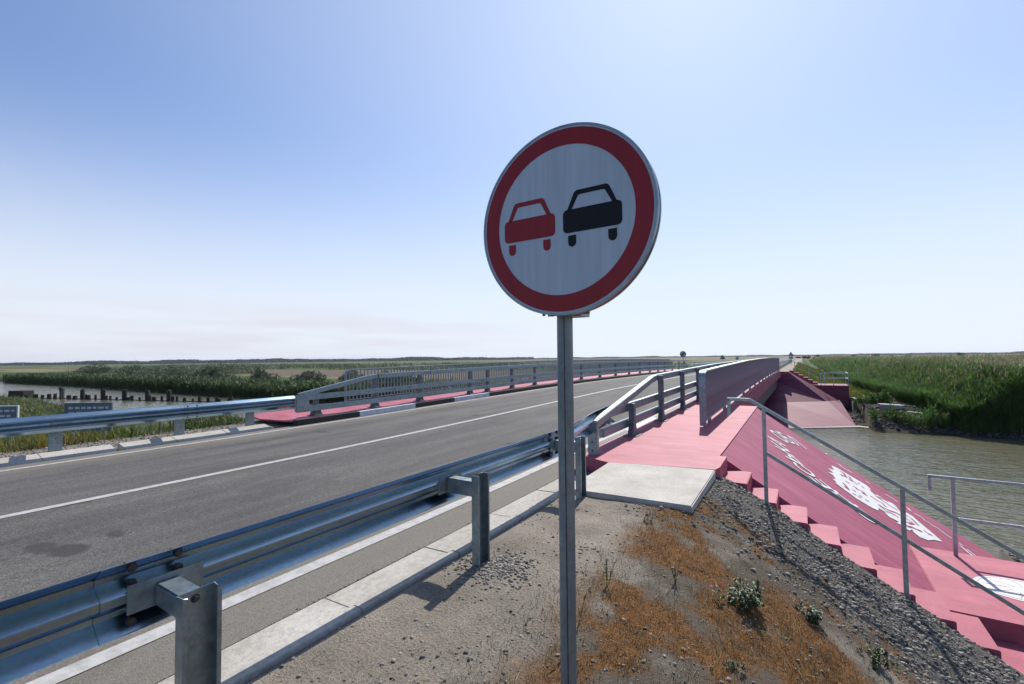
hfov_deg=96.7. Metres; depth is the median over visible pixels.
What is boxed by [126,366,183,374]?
shrub
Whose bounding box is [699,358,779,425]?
picket railing
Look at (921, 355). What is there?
reed canopy
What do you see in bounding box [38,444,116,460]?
kerb stone
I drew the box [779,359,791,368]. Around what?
guardrail
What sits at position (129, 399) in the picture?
sunken beam
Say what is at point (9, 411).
notice board
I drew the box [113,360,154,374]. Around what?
shrub
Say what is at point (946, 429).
shore stones
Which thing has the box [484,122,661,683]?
road sign
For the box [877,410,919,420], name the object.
shrub
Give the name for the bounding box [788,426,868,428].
concrete toe
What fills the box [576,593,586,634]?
weed
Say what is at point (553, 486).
kerb stone
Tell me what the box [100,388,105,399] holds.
river pile
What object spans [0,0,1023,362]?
sky
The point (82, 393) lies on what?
river pile
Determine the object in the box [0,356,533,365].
distant woodland
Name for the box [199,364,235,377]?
shrub
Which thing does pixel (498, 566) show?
gravel heap
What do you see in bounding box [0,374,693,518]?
road marking
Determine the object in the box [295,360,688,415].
crash barrier
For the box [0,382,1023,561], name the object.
water
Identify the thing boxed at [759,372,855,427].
slope revetment
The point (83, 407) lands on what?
notice board
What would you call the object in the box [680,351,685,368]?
road sign
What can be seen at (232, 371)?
shrub
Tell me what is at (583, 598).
straw litter
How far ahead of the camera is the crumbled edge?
3.32 m
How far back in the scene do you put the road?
5.57 m
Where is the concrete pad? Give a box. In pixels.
[575,463,715,512]
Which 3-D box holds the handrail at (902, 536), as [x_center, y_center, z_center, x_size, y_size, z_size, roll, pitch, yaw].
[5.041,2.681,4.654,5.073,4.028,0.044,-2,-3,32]
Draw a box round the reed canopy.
[810,354,1022,365]
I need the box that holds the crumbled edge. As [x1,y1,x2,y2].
[160,483,548,680]
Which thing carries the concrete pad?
on the ground at (382, 629)
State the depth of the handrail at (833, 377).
37.85 m
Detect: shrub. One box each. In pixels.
[71,363,119,374]
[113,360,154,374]
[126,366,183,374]
[154,364,199,376]
[184,363,231,377]
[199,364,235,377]
[200,360,242,374]
[215,362,253,373]
[250,367,280,379]
[288,370,326,381]
[338,370,366,381]
[370,370,392,382]
[389,376,416,383]
[853,394,874,405]
[862,389,894,403]
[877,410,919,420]
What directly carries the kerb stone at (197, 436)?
on the ground at (382, 629)
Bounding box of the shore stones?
[870,416,1023,437]
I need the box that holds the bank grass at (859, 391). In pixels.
[793,362,878,396]
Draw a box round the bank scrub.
[22,361,703,386]
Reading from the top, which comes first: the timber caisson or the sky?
the sky
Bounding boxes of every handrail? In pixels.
[727,398,1023,614]
[793,361,823,382]
[820,372,848,385]
[927,474,1023,555]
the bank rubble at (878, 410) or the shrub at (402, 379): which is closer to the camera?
the bank rubble at (878, 410)
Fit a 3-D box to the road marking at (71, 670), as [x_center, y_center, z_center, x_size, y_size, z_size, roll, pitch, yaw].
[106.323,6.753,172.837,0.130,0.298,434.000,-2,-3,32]
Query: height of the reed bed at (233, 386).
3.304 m
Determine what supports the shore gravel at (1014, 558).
on the ground at (382, 629)
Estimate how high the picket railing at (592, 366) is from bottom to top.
1.327 m
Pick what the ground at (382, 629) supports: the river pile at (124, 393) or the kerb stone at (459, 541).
the kerb stone at (459, 541)
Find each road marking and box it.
[0,358,782,471]
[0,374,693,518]
[25,359,793,683]
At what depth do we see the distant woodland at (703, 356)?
2920.39 m
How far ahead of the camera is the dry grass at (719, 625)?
3.18 m
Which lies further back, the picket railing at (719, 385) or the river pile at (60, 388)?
the river pile at (60, 388)
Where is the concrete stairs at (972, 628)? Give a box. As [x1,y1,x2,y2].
[724,469,1023,673]
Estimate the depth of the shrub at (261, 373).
80.51 m
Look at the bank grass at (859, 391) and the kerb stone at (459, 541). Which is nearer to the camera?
the kerb stone at (459, 541)
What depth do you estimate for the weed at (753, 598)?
3.35 m
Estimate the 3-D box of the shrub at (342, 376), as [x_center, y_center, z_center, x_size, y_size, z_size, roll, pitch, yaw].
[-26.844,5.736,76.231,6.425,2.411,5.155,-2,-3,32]
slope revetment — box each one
[721,408,996,591]
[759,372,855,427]
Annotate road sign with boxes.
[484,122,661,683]
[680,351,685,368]
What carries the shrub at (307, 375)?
on the ground at (382, 629)
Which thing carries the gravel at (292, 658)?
on the ground at (382, 629)
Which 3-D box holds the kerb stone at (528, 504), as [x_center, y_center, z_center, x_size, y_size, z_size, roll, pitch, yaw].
[0.198,1.900,5.180,0.420,0.197,0.994,-2,-3,32]
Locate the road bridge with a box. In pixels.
[254,369,787,476]
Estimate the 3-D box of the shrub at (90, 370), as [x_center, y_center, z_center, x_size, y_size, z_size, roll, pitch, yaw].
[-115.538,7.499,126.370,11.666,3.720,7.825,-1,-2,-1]
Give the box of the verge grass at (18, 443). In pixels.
[0,416,236,453]
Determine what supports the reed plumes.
attached to the reed bed at (1005, 407)
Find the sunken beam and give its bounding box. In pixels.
[23,397,214,401]
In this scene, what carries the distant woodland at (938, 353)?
on the ground at (382, 629)
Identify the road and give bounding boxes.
[0,358,796,683]
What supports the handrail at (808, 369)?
on the landing at (840, 392)
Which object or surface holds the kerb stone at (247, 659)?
on the ground at (382, 629)
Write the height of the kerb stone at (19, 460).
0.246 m
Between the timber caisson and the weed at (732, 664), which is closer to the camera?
the weed at (732, 664)
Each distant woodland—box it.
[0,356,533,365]
[534,353,858,358]
[858,351,1023,355]
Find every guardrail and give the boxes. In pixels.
[0,396,295,451]
[0,406,614,683]
[687,360,739,366]
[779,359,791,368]
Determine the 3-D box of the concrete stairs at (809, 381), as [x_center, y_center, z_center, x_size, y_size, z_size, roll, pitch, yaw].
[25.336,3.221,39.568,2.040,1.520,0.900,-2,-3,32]
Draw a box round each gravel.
[0,421,292,457]
[260,500,956,683]
[1001,550,1023,562]
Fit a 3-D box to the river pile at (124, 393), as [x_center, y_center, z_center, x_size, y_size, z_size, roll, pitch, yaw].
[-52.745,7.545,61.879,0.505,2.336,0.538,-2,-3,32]
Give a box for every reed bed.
[1,372,497,402]
[809,352,1023,434]
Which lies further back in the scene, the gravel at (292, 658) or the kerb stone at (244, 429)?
the kerb stone at (244, 429)
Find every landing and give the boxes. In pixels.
[813,383,849,407]
[909,545,1023,648]
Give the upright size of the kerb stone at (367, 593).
0.197 m
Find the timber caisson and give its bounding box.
[8,390,33,397]
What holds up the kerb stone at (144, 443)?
on the ground at (382, 629)
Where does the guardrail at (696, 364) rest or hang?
on the ground at (382, 629)
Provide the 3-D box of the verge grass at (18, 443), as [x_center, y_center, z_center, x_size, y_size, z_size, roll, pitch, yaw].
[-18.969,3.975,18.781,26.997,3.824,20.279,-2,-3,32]
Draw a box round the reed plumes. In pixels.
[811,354,1023,407]
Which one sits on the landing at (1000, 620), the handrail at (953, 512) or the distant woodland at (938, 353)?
the handrail at (953, 512)
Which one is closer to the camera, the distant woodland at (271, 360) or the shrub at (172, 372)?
the shrub at (172, 372)
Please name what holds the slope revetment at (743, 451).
on the ground at (382, 629)
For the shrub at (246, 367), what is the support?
on the ground at (382, 629)
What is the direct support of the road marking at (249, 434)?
on the road
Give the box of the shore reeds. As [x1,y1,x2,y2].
[0,392,257,434]
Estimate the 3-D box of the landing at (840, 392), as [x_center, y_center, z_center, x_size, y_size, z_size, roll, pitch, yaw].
[26.989,4.521,38.712,2.570,1.820,2.700,-2,-3,32]
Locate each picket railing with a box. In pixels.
[344,359,670,401]
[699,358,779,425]
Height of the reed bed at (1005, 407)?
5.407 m
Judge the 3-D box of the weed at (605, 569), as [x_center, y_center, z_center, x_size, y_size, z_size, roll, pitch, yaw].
[0.690,1.653,3.262,0.075,0.222,0.108,1,-3,-38]
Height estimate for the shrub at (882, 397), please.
1.351 m
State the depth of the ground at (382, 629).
3.24 m
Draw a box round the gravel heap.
[444,543,545,590]
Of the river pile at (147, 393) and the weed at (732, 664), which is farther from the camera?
the river pile at (147, 393)
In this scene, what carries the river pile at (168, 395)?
in the water
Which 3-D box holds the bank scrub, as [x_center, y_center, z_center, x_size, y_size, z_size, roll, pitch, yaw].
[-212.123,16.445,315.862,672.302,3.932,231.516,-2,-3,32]
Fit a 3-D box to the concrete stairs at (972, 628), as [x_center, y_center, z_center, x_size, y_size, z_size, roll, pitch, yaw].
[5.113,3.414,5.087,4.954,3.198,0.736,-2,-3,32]
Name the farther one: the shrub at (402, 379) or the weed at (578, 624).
the shrub at (402, 379)
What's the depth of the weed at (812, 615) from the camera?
3.67 m
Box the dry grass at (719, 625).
[489,499,915,683]
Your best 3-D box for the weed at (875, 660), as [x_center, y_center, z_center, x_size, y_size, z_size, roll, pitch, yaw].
[2.835,2.452,3.526,0.220,0.142,0.308,0,-2,-11]
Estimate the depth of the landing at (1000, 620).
5.97 m
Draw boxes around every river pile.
[58,387,62,398]
[59,388,64,398]
[80,389,84,398]
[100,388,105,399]
[122,389,126,399]
[145,389,149,400]
[166,390,170,400]
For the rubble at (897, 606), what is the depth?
4.59 m
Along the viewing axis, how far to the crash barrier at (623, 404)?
9.44 m
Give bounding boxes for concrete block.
[877,403,904,409]
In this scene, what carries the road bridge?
on the ground at (382, 629)
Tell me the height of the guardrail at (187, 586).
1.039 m
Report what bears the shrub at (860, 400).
on the ground at (382, 629)
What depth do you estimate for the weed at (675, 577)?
3.40 m
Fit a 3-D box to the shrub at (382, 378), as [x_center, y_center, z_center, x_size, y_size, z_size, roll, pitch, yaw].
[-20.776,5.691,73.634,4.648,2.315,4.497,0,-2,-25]
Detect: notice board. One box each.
[0,405,19,449]
[64,402,112,440]
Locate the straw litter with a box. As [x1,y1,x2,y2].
[272,499,926,683]
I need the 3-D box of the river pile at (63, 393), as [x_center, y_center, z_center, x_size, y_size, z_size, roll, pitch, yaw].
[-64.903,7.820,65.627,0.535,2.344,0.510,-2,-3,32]
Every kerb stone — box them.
[0,454,42,467]
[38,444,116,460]
[117,437,177,450]
[157,599,361,683]
[170,430,228,441]
[222,424,272,434]
[324,548,458,613]
[424,514,520,556]
[490,490,558,519]
[537,475,586,492]
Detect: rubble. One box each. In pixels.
[619,477,1023,683]
[846,399,922,427]
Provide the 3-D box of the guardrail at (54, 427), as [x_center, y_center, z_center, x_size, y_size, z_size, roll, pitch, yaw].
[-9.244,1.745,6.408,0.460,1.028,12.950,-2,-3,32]
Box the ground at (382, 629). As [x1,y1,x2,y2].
[0,355,1023,683]
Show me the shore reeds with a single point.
(29, 407)
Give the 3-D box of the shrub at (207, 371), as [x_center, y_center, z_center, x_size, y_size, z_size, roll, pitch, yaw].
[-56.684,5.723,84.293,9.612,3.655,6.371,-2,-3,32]
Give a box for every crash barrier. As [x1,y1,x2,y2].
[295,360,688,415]
[588,360,743,454]
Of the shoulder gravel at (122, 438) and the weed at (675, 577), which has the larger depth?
the shoulder gravel at (122, 438)
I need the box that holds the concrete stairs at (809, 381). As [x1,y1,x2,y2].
[789,370,817,384]
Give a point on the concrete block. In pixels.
(882, 406)
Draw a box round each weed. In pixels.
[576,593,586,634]
[603,559,615,586]
[669,561,681,582]
[712,577,768,609]
[722,659,746,674]
[792,598,824,625]
[855,641,904,675]

